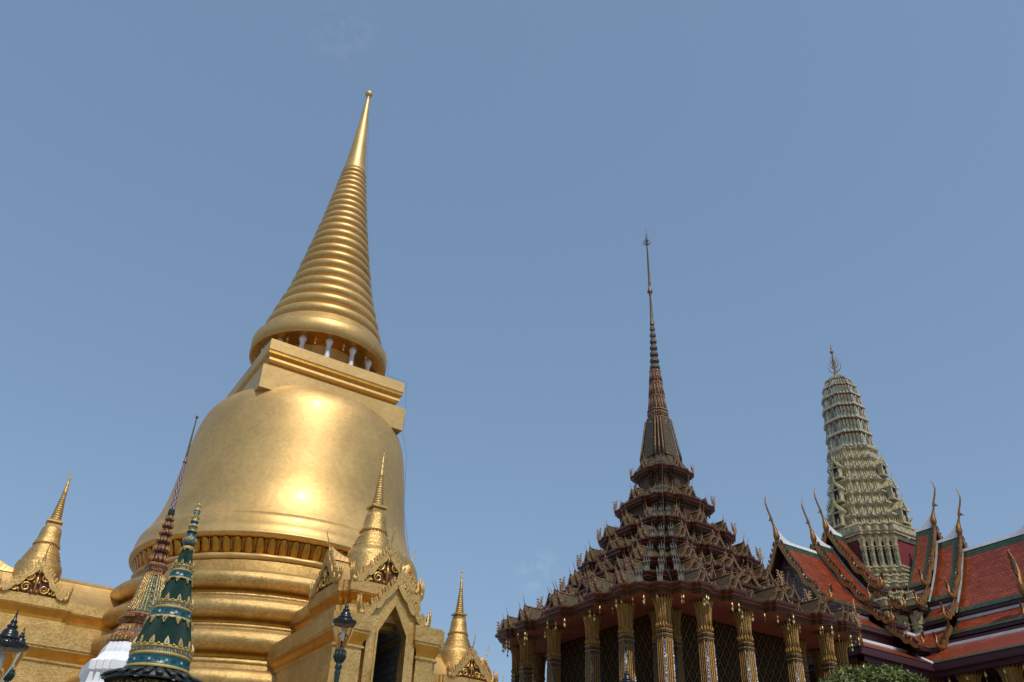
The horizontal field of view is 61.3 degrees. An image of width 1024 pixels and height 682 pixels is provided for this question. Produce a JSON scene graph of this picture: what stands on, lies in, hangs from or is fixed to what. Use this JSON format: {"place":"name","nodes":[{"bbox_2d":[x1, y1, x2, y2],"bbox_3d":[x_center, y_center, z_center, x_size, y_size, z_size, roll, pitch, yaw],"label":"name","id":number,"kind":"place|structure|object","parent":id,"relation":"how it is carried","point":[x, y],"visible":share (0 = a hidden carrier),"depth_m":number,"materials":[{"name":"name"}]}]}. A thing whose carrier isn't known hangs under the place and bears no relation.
{"place":"outdoors","nodes":[
{"label":"outdoors","id":0,"kind":"place"},
{"bbox_2d":[3,626,29,681],"bbox_3d":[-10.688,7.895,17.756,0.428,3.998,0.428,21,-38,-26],"label":"street lamp","id":1,"kind":"object","parent":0,"point":[9,676],"visible":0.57,"depth_m":18.43,"materials":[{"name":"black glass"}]},
{"bbox_2d":[0,0,1023,681],"label":"sky","id":2,"kind":"structure","parent":0,"point":[802,178],"materials":[{"name":"blue"}]},
{"label":"ground","id":3,"kind":"structure","parent":0,"visible":0},
{"bbox_2d":[79,415,197,681],"bbox_3d":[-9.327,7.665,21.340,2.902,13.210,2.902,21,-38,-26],"label":"brown mosaic chedi","id":4,"kind":"structure","parent":3,"relation":"on","point":[113,653],"depth_m":21.52,"materials":[{"name":"brown ceramic"}]},
{"bbox_2d":[100,500,202,681],"bbox_3d":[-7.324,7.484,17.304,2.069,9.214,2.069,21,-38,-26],"label":"green ceramic spire","id":5,"kind":"structure","parent":3,"relation":"on","point":[162,648],"depth_m":17.82,"materials":[{"name":"ceramic"}]},
{"bbox_3d":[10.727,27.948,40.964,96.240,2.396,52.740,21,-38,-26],"label":"terrace","id":6,"kind":"structure","parent":0,"visible":0},
{"bbox_2d":[0,609,25,681],"bbox_3d":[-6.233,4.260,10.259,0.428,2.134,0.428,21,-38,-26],"label":"street lamp","id":7,"kind":"object","parent":6,"relation":"on","point":[12,645],"visible":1,"depth_m":10.49,"materials":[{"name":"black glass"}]},
{"bbox_2d":[0,90,503,681],"bbox_3d":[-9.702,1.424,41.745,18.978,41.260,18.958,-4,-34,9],"label":"golden chedi","id":8,"kind":"structure","parent":6,"relation":"on","point":[292,480],"depth_m":32.76,"materials":[{"name":"gold metal"}]},
{"bbox_2d":[333,599,356,681],"bbox_3d":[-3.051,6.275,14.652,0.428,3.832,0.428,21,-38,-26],"label":"street lamp","id":9,"kind":"object","parent":6,"relation":"on","point":[344,622],"visible":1,"depth_m":15.24,"materials":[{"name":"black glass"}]},
{"bbox_2d":[619,665,634,681],"bbox_3d":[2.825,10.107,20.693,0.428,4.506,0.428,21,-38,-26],"label":"street lamp","id":10,"kind":"object","parent":6,"relation":"on","point":[626,677],"visible":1,"depth_m":21.67,"materials":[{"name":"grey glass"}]},
{"bbox_2d":[495,234,862,681],"bbox_3d":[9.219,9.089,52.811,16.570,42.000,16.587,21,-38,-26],"label":"tiered mondop","id":11,"kind":"structure","parent":6,"relation":"on","point":[668,582],"depth_m":44.53,"materials":[{"name":"brown tile"}]},
{"bbox_2d":[817,661,928,681],"bbox_3d":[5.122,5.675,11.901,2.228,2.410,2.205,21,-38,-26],"label":"topiary tree","id":12,"kind":"object","parent":6,"relation":"on","point":[882,673],"visible":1,"depth_m":11.99,"materials":[{"name":"green plant"}]},
{"bbox_2d":[764,345,1023,681],"bbox_3d":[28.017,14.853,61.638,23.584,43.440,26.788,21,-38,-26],"label":"cruciform pantheon","id":13,"kind":"structure","parent":6,"relation":"on","point":[929,601],"depth_m":60.52,"materials":[{"name":"red ceramic"}]}
]}

